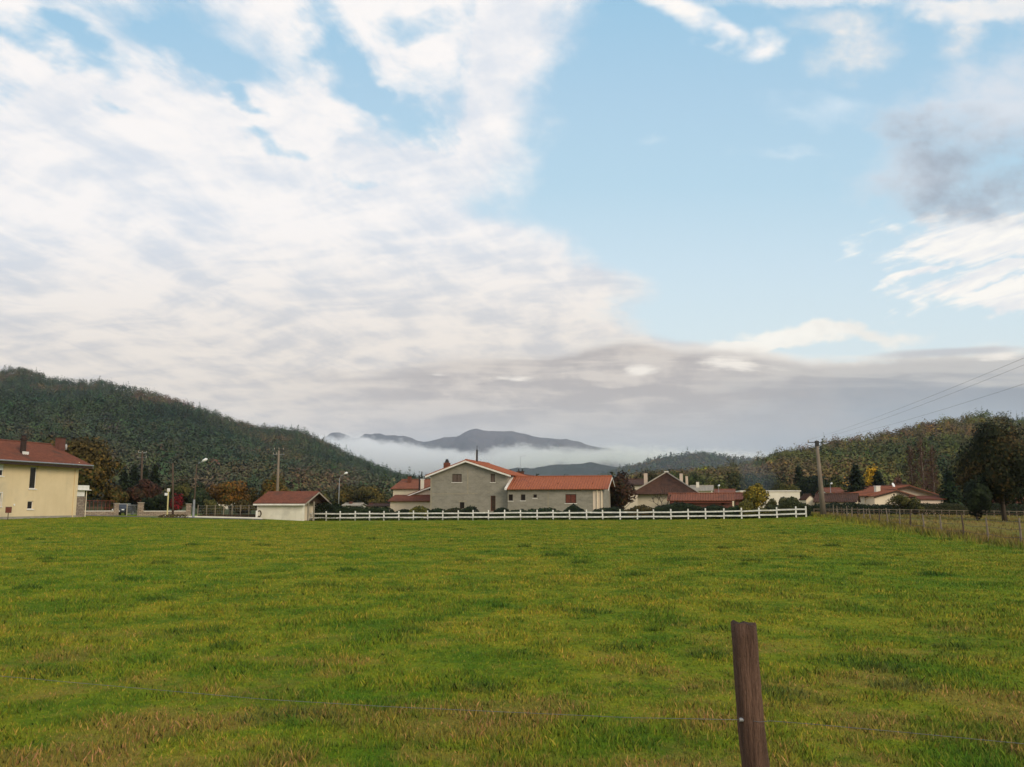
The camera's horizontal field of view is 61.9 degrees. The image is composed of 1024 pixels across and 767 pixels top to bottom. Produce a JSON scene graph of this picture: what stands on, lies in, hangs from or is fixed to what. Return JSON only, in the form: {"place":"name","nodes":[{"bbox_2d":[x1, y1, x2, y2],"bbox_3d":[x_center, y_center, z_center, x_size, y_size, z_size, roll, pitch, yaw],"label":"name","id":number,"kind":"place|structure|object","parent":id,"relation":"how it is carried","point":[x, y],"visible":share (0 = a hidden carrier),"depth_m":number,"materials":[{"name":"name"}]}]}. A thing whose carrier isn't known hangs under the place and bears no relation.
{"place":"outdoors","nodes":[
{"label":"outdoors","id":0,"kind":"place"},
{"bbox_2d":[0,375,391,506],"bbox_3d":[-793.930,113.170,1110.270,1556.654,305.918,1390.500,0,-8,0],"label":"hill","id":1,"kind":"structure","parent":0,"point":[184,479],"depth_m":580.43,"materials":[{"name":"green plant"}]},
{"bbox_2d":[0,364,429,503],"bbox_3d":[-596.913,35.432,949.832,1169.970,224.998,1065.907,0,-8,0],"label":"hill forest","id":2,"kind":"object","parent":1,"relation":"on","point":[305,470],"visible":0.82,"depth_m":636.82,"materials":[{"name":"green plant"}]},
{"bbox_2d":[324,429,662,477],"bbox_3d":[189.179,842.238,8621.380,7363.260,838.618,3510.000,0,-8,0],"label":"mountain","id":3,"kind":"structure","parent":0,"point":[505,449],"depth_m":8398.92,"materials":[{"name":"white"}]},
{"bbox_2d":[0,507,1023,766],"bbox_3d":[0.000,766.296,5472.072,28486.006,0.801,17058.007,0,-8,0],"label":"ground","id":4,"kind":"structure","parent":0,"point":[514,673],"depth_m":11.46,"materials":[{"name":"green plant"}]},
{"bbox_2d":[0,435,93,519],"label":"yellow house","id":5,"kind":"structure","parent":4,"relation":"on","point":[38,480],"depth_m":86.52,"materials":[{"name":"paint"}]},
{"bbox_2d":[28,467,36,489],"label":"window","id":6,"kind":"structure","parent":5,"relation":"in","point":[32,481],"depth_m":85.20,"materials":[{"name":"black glass"}]},
{"bbox_2d":[36,435,125,499],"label":"broadleaf tree","id":7,"kind":"object","parent":4,"relation":"on","point":[87,450],"visible":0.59,"depth_m":118.17,"materials":[{"name":"green plant"}]},
{"bbox_2d":[85,500,113,510],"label":"fence","id":8,"kind":"object","parent":4,"relation":"on","point":[100,504],"visible":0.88,"depth_m":109.13,"materials":[{"name":"metal"}]},
{"bbox_2d":[84,503,119,515],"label":"garden wall","id":9,"kind":"structure","parent":4,"relation":"on","point":[115,512],"depth_m":109.11,"materials":[{"name":"concrete"}]},
{"bbox_2d":[101,484,129,510],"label":"shrub","id":10,"kind":"object","parent":4,"relation":"on","point":[117,494],"visible":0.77,"depth_m":126.13,"materials":[{"name":"green plant"}]},
{"bbox_2d":[111,504,133,514],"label":"parked car","id":11,"kind":"object","parent":4,"relation":"on","point":[122,508],"visible":0.62,"depth_m":115.43,"materials":[{"name":"paint"}]},
{"bbox_2d":[116,468,135,510],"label":"conifer","id":12,"kind":"object","parent":4,"relation":"on","point":[123,484],"visible":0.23,"depth_m":148.79,"materials":[{"name":"green plant"}]},
{"bbox_2d":[127,461,139,511],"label":"conifer","id":13,"kind":"object","parent":4,"relation":"on","point":[133,477],"visible":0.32,"depth_m":150.73,"materials":[{"name":"green plant"}]},
{"bbox_2d":[123,479,162,509],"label":"broadleaf tree","id":14,"kind":"object","parent":4,"relation":"on","point":[145,488],"visible":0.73,"depth_m":128.78,"materials":[{"name":"brown plant"}]},
{"bbox_2d":[139,494,171,510],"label":"shrub","id":15,"kind":"object","parent":4,"relation":"on","point":[154,503],"visible":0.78,"depth_m":121.59,"materials":[{"name":"green plant"}]},
{"bbox_2d":[149,463,165,510],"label":"conifer","id":16,"kind":"object","parent":4,"relation":"on","point":[154,478],"visible":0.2,"depth_m":148.98,"materials":[{"name":"green plant"}]},
{"bbox_2d":[137,502,191,515],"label":"garden wall","id":17,"kind":"structure","parent":4,"relation":"on","point":[141,512],"depth_m":111.42,"materials":[{"name":"concrete"}]},
{"bbox_2d":[85,515,260,519],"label":"lane","id":18,"kind":"structure","parent":4,"relation":"on","point":[173,517],"depth_m":102.60,"materials":[{"name":"grey asphalt"}]},
{"bbox_2d":[169,493,184,510],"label":"shrub","id":19,"kind":"object","parent":4,"relation":"on","point":[179,501],"visible":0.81,"depth_m":120.68,"materials":[{"name":"red plant"}]},
{"bbox_2d":[163,480,193,510],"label":"broadleaf tree","id":20,"kind":"object","parent":4,"relation":"on","point":[179,488],"visible":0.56,"depth_m":162.59,"materials":[{"name":"green plant"}]},
{"bbox_2d":[187,481,210,512],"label":"broadleaf tree","id":21,"kind":"object","parent":4,"relation":"on","point":[200,496],"visible":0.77,"depth_m":147.53,"materials":[{"name":"green plant"}]},
{"bbox_2d":[192,458,206,516],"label":"street lamp","id":22,"kind":"object","parent":4,"relation":"on","point":[193,508],"visible":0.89,"depth_m":105.13,"materials":[{"name":"metal"}]},
{"bbox_2d":[200,499,225,514],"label":"shrub","id":23,"kind":"object","parent":4,"relation":"on","point":[210,504],"visible":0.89,"depth_m":125.65,"materials":[{"name":"green plant"}]},
{"bbox_2d":[165,515,262,518],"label":"kerb","id":24,"kind":"structure","parent":4,"relation":"on","point":[225,517],"depth_m":106.72,"materials":[{"name":"grey concrete"}]},
{"bbox_2d":[197,505,255,516],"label":"fence","id":25,"kind":"object","parent":4,"relation":"on","point":[247,515],"visible":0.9,"depth_m":114.45,"materials":[{"name":"metal"}]},
{"bbox_2d":[205,480,250,513],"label":"broadleaf tree","id":26,"kind":"object","parent":4,"relation":"on","point":[227,493],"visible":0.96,"depth_m":139.10,"materials":[{"name":"orange plant"}]},
{"bbox_2d":[228,499,256,514],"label":"shrub","id":27,"kind":"object","parent":4,"relation":"on","point":[245,506],"visible":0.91,"depth_m":128.42,"materials":[{"name":"green plant"}]},
{"bbox_2d":[243,487,259,512],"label":"broadleaf tree","id":28,"kind":"object","parent":4,"relation":"on","point":[254,497],"visible":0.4,"depth_m":147.78,"materials":[{"name":"green plant"}]},
{"bbox_2d":[260,474,290,496],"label":"broadleaf tree","id":29,"kind":"object","parent":4,"relation":"on","point":[268,485],"visible":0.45,"depth_m":143.53,"materials":[{"name":"green plant"}]},
{"bbox_2d":[273,448,284,490],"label":"power pole","id":30,"kind":"object","parent":4,"relation":"on","point":[277,480],"visible":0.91,"depth_m":119.44,"materials":[{"name":"concrete"}]},
{"bbox_2d":[253,491,331,520],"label":"garden shed","id":31,"kind":"structure","parent":4,"relation":"on","point":[290,505],"depth_m":107.53,"materials":[{"name":"paint"}]},
{"bbox_2d":[314,500,339,519],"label":"bush","id":32,"kind":"object","parent":4,"relation":"on","point":[326,507],"visible":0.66,"depth_m":111.35,"materials":[{"name":"green plant"}]},
{"bbox_2d":[333,484,358,504],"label":"broadleaf tree","id":33,"kind":"object","parent":4,"relation":"on","point":[344,494],"visible":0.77,"depth_m":196.83,"materials":[{"name":"green plant"}]},
{"bbox_2d":[335,505,394,519],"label":"hedge","id":34,"kind":"object","parent":4,"relation":"on","point":[353,509],"visible":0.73,"depth_m":110.19,"materials":[{"name":"green plant"}]},
{"bbox_2d":[352,485,388,506],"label":"broadleaf tree","id":35,"kind":"object","parent":4,"relation":"on","point":[366,492],"visible":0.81,"depth_m":191.96,"materials":[{"name":"green plant"}]},
{"bbox_2d":[367,502,389,512],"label":"outbuilding","id":36,"kind":"structure","parent":4,"relation":"on","point":[371,504],"depth_m":144.46,"materials":[{"name":"brown tile"}]},
{"bbox_2d":[387,472,429,511],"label":"pink house","id":37,"kind":"structure","parent":4,"relation":"on","point":[421,496],"depth_m":127.54,"materials":[{"name":"paint"}]},
{"bbox_2d":[390,476,429,495],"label":"cream house","id":38,"kind":"structure","parent":4,"relation":"on","point":[409,485],"depth_m":135.30,"materials":[{"name":"ceramic"}]},
{"bbox_2d":[409,505,429,519],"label":"shrub","id":39,"kind":"object","parent":4,"relation":"on","point":[419,509],"visible":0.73,"depth_m":108.27,"materials":[{"name":"green plant"}]},
{"bbox_2d":[428,508,445,519],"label":"shrub","id":40,"kind":"object","parent":4,"relation":"on","point":[438,510],"visible":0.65,"depth_m":107.72,"materials":[{"name":"green plant"}]},
{"bbox_2d":[459,505,478,518],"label":"shrub","id":41,"kind":"object","parent":4,"relation":"on","point":[470,508],"visible":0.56,"depth_m":106.67,"materials":[{"name":"green plant"}]},
{"bbox_2d":[425,450,614,515],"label":"grey house","id":42,"kind":"structure","parent":4,"relation":"on","point":[481,486],"depth_m":117.69,"materials":[{"name":"paint"}]},
{"bbox_2d":[451,474,461,482],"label":"window","id":43,"kind":"structure","parent":42,"relation":"in","point":[456,478],"depth_m":119.45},
{"bbox_2d":[565,494,576,503],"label":"window","id":44,"kind":"structure","parent":42,"relation":"in","point":[569,498],"depth_m":114.21,"materials":[{"name":"red wood"}]},
{"bbox_2d":[505,507,561,519],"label":"hedge","id":45,"kind":"object","parent":4,"relation":"on","point":[541,510],"visible":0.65,"depth_m":104.58,"materials":[{"name":"green plant"}]},
{"bbox_2d":[309,516,787,520],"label":"grass edge","id":46,"kind":"object","parent":4,"relation":"on","point":[477,519],"depth_m":104.57,"materials":[{"name":"green plant"}]},
{"bbox_2d":[310,506,806,520],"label":"rail fence","id":47,"kind":"object","parent":4,"relation":"on","point":[586,512],"visible":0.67,"depth_m":101.84,"materials":[{"name":"white paint"}]},
{"bbox_2d":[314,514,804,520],"bbox_3d":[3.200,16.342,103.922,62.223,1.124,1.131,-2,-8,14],"label":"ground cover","id":48,"kind":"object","parent":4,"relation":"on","point":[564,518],"visible":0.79,"depth_m":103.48,"materials":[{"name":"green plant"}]},
{"bbox_2d":[562,503,584,519],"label":"shrub","id":49,"kind":"object","parent":4,"relation":"on","point":[573,507],"visible":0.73,"depth_m":103.39,"materials":[{"name":"green plant"}]},
{"bbox_2d":[592,506,628,519],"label":"shrub","id":50,"kind":"object","parent":4,"relation":"on","point":[612,509],"visible":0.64,"depth_m":102.70,"materials":[{"name":"green plant"}]},
{"bbox_2d":[610,470,636,508],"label":"broadleaf tree","id":51,"kind":"object","parent":4,"relation":"on","point":[621,492],"visible":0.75,"depth_m":119.83,"materials":[{"name":"brown plant"}]},
{"bbox_2d":[624,479,643,509],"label":"house","id":52,"kind":"structure","parent":4,"relation":"on","point":[637,483],"depth_m":143.36,"materials":[{"name":"beige paint"}]},
{"bbox_2d":[621,504,653,518],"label":"shrub","id":53,"kind":"object","parent":4,"relation":"on","point":[643,508],"visible":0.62,"depth_m":102.06,"materials":[{"name":"green plant"}]},
{"bbox_2d":[633,470,660,481],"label":"broadleaf tree","id":54,"kind":"object","parent":4,"relation":"on","point":[651,475],"visible":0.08,"depth_m":207.56,"materials":[{"name":"green plant"}]},
{"bbox_2d":[633,470,699,507],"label":"dark roofed house","id":55,"kind":"structure","parent":4,"relation":"on","point":[664,483],"depth_m":122.67,"materials":[{"name":"brown tile"}]},
{"bbox_2d":[654,502,702,518],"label":"hedge","id":56,"kind":"object","parent":4,"relation":"on","point":[677,506],"visible":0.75,"depth_m":100.49,"materials":[{"name":"green plant"}]},
{"bbox_2d":[683,471,708,485],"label":"broadleaf tree","id":57,"kind":"object","parent":4,"relation":"on","point":[692,479],"visible":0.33,"depth_m":232.06,"materials":[{"name":"green plant"}]},
{"bbox_2d":[667,492,734,507],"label":"barn","id":58,"kind":"structure","parent":4,"relation":"on","point":[725,499],"depth_m":115.32,"materials":[{"name":"brick"}]},
{"bbox_2d":[690,481,713,492],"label":"house","id":59,"kind":"structure","parent":4,"relation":"on","point":[704,488],"depth_m":150.48,"materials":[{"name":"concrete"}]},
{"bbox_2d":[701,504,727,518],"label":"hedge","id":60,"kind":"object","parent":4,"relation":"on","point":[713,507],"visible":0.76,"depth_m":99.10,"materials":[{"name":"green plant"}]},
{"bbox_2d":[720,469,747,504],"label":"broadleaf tree","id":61,"kind":"object","parent":4,"relation":"on","point":[736,482],"visible":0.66,"depth_m":226.91,"materials":[{"name":"green plant"}]},
{"bbox_2d":[738,499,753,514],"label":"shrub","id":62,"kind":"object","parent":4,"relation":"on","point":[745,504],"visible":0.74,"depth_m":99.03,"materials":[{"name":"green plant"}]},
{"bbox_2d":[731,620,769,766],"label":"fence post","id":63,"kind":"object","parent":4,"relation":"on","point":[751,732],"visible":1,"depth_m":5.13,"materials":[{"name":"brown wood"}]},
{"bbox_2d":[754,721,1023,743],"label":"fence wire","id":64,"kind":"object","parent":63,"relation":"attached to","point":[893,731],"visible":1,"depth_m":4.84,"materials":[{"name":"grey metal"}]},
{"bbox_2d":[739,472,767,489],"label":"broadleaf tree","id":65,"kind":"object","parent":4,"relation":"on","point":[754,478],"visible":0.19,"depth_m":255.99,"materials":[{"name":"green plant"}]},
{"bbox_2d":[742,483,769,507],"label":"broadleaf tree","id":66,"kind":"object","parent":4,"relation":"on","point":[756,494],"visible":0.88,"depth_m":114.19,"materials":[{"name":"yellow plant"}]},
{"bbox_2d":[744,508,771,517],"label":"hedge","id":67,"kind":"object","parent":4,"relation":"on","point":[756,512],"visible":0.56,"depth_m":98.19,"materials":[{"name":"green plant"}]},
{"bbox_2d":[736,490,800,507],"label":"flat roofed building","id":68,"kind":"structure","parent":4,"relation":"on","point":[776,495],"depth_m":162.53,"materials":[{"name":"white paint"}]},
{"bbox_2d":[757,473,790,489],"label":"broadleaf tree","id":69,"kind":"object","parent":4,"relation":"on","point":[772,483],"visible":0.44,"depth_m":266.55,"materials":[{"name":"green plant"}]},
{"bbox_2d":[767,498,810,516],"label":"shrub","id":70,"kind":"object","parent":4,"relation":"on","point":[789,504],"visible":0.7,"depth_m":99.82,"materials":[{"name":"green plant"}]},
{"bbox_2d":[777,482,801,495],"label":"broadleaf tree","id":71,"kind":"object","parent":4,"relation":"on","point":[785,487],"visible":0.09,"depth_m":177.82,"materials":[{"name":"green plant"}]},
{"bbox_2d":[791,463,803,496],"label":"conifer","id":72,"kind":"object","parent":4,"relation":"on","point":[799,474],"visible":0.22,"depth_m":213.57,"materials":[{"name":"green plant"}]},
{"bbox_2d":[799,494,814,505],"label":"gable hut","id":73,"kind":"object","parent":4,"relation":"on","point":[807,498],"visible":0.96,"depth_m":129.85,"materials":[{"name":"white paint"}]},
{"bbox_2d":[795,475,826,502],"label":"broadleaf tree","id":74,"kind":"object","parent":4,"relation":"on","point":[808,485],"visible":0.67,"depth_m":197.01,"materials":[{"name":"green plant"}]},
{"bbox_2d":[808,440,825,514],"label":"power pole","id":75,"kind":"object","parent":4,"relation":"on","point":[821,495],"visible":0.93,"depth_m":98.20,"materials":[{"name":"concrete"}]},
{"bbox_2d":[816,487,843,492],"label":"house","id":76,"kind":"structure","parent":4,"relation":"on","point":[834,490],"depth_m":175.45,"materials":[{"name":"tile"}]},
{"bbox_2d":[824,474,848,489],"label":"broadleaf tree","id":77,"kind":"object","parent":4,"relation":"on","point":[835,481],"visible":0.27,"depth_m":188.69,"materials":[{"name":"green plant"}]},
{"bbox_2d":[813,493,860,505],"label":"long shed","id":78,"kind":"structure","parent":4,"relation":"on","point":[841,498],"depth_m":128.43,"materials":[{"name":"brown tile"}]},
{"bbox_2d":[843,462,868,492],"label":"conifer","id":79,"kind":"object","parent":4,"relation":"on","point":[855,482],"visible":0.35,"depth_m":140.64,"materials":[{"name":"green plant"}]},
{"bbox_2d":[809,502,921,514],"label":"hedge","id":80,"kind":"object","parent":4,"relation":"on","point":[815,507],"visible":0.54,"depth_m":121.52,"materials":[{"name":"green plant"}]},
{"bbox_2d":[863,462,878,485],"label":"broadleaf tree","id":81,"kind":"object","parent":4,"relation":"on","point":[869,475],"visible":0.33,"depth_m":158.64,"materials":[{"name":"yellow plant"}]},
{"bbox_2d":[871,468,884,485],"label":"conifer","id":82,"kind":"object","parent":4,"relation":"on","point":[877,476],"visible":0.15,"depth_m":142.87,"materials":[{"name":"green plant"}]},
{"bbox_2d":[836,483,939,504],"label":"terracotta house","id":83,"kind":"structure","parent":4,"relation":"on","point":[877,494],"depth_m":132.22,"materials":[{"name":"ceramic"}]},
{"bbox_2d":[885,493,911,513],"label":"broadleaf tree","id":84,"kind":"object","parent":4,"relation":"on","point":[901,501],"visible":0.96,"depth_m":115.55,"materials":[{"name":"green plant"}]},
{"bbox_2d":[903,445,919,487],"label":"bare birch","id":85,"kind":"object","parent":4,"relation":"on","point":[909,451],"visible":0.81,"depth_m":157.26,"materials":[{"name":"brown plant"}]},
{"bbox_2d":[905,496,924,514],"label":"shrub","id":86,"kind":"object","parent":4,"relation":"on","point":[914,505],"visible":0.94,"depth_m":114.51,"materials":[{"name":"green plant"}]},
{"bbox_2d":[814,509,1023,516],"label":"pasture fence","id":87,"kind":"object","parent":4,"relation":"on","point":[949,512],"visible":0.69,"depth_m":113.21,"materials":[{"name":"wood"}]},
{"bbox_2d":[913,437,933,490],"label":"bare birch","id":88,"kind":"object","parent":4,"relation":"on","point":[923,474],"visible":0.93,"depth_m":155.27,"materials":[{"name":"brown plant"}]},
{"bbox_2d":[826,505,1023,540],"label":"wire fence","id":89,"kind":"object","parent":4,"relation":"on","point":[987,526],"visible":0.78,"depth_m":55.48,"materials":[{"name":"wood"}]},
{"bbox_2d":[908,496,946,513],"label":"garage","id":90,"kind":"structure","parent":4,"relation":"on","point":[931,499],"depth_m":126.11,"materials":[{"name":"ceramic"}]},
{"bbox_2d":[925,444,941,496],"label":"bare birch","id":91,"kind":"object","parent":4,"relation":"on","point":[932,473],"visible":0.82,"depth_m":159.07,"materials":[{"name":"brown plant"}]},
{"bbox_2d":[905,502,983,514],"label":"hedge","id":92,"kind":"object","parent":4,"relation":"on","point":[936,507],"visible":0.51,"depth_m":121.51,"materials":[{"name":"green plant"}]},
{"bbox_2d":[936,466,964,514],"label":"conifer","id":93,"kind":"object","parent":4,"relation":"on","point":[948,485],"visible":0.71,"depth_m":126.51,"materials":[{"name":"green plant"}]},
{"bbox_2d":[948,455,964,501],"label":"broadleaf tree","id":94,"kind":"object","parent":4,"relation":"on","point":[952,467],"visible":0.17,"depth_m":188.12,"materials":[{"name":"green plant"}]},
{"bbox_2d":[962,474,992,520],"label":"shrub","id":95,"kind":"object","parent":4,"relation":"on","point":[977,499],"visible":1,"depth_m":84.73,"materials":[{"name":"green plant"}]},
{"bbox_2d":[952,417,1023,520],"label":"broadleaf tree","id":96,"kind":"object","parent":4,"relation":"on","point":[995,457],"visible":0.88,"depth_m":85.93,"materials":[{"name":"green plant"}]},
{"bbox_2d":[984,502,1023,515],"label":"hedge","id":97,"kind":"object","parent":4,"relation":"on","point":[995,507],"visible":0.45,"depth_m":121.52,"materials":[{"name":"green plant"}]},
{"bbox_2d":[993,484,1023,504],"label":"broadleaf tree","id":98,"kind":"object","parent":4,"relation":"on","point":[1021,495],"visible":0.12,"depth_m":88.16,"materials":[{"name":"green plant"}]},
{"bbox_2d":[0,0,1023,459],"label":"sky","id":99,"kind":"structure","parent":0,"point":[745,228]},
{"bbox_2d":[508,462,621,475],"bbox_3d":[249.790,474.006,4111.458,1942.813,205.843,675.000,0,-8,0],"label":"valley hill","id":100,"kind":"structure","parent":0,"point":[589,468],"depth_m":4226.35,"materials":[{"name":"grey"}]},
{"bbox_2d":[621,455,739,475],"bbox_3d":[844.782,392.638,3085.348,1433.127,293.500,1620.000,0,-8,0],"label":"hill","id":101,"kind":"structure","parent":0,"point":[638,470],"depth_m":3074.40,"materials":[{"name":"green plant"}]},
{"bbox_2d":[602,447,762,477],"bbox_3d":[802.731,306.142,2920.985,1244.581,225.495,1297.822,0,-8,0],"label":"hill forest","id":102,"kind":"object","parent":101,"relation":"on","point":[673,460],"visible":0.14,"depth_m":3135.02,"materials":[{"name":"green plant"}]},
{"bbox_2d":[809,511,1023,550],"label":"tall grass","id":103,"kind":"structure","parent":0,"point":[949,532],"depth_m":62.28,"materials":[{"name":"green plant"}]},
{"bbox_3d":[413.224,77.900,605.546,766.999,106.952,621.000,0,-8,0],"label":"right hill","id":104,"kind":"structure","parent":0,"visible":0},
{"bbox_2d":[598,406,1023,489],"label":"hill forest","id":105,"kind":"object","parent":104,"relation":"on","point":[885,453],"visible":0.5,"depth_m":439.14,"materials":[{"name":"green plant"}]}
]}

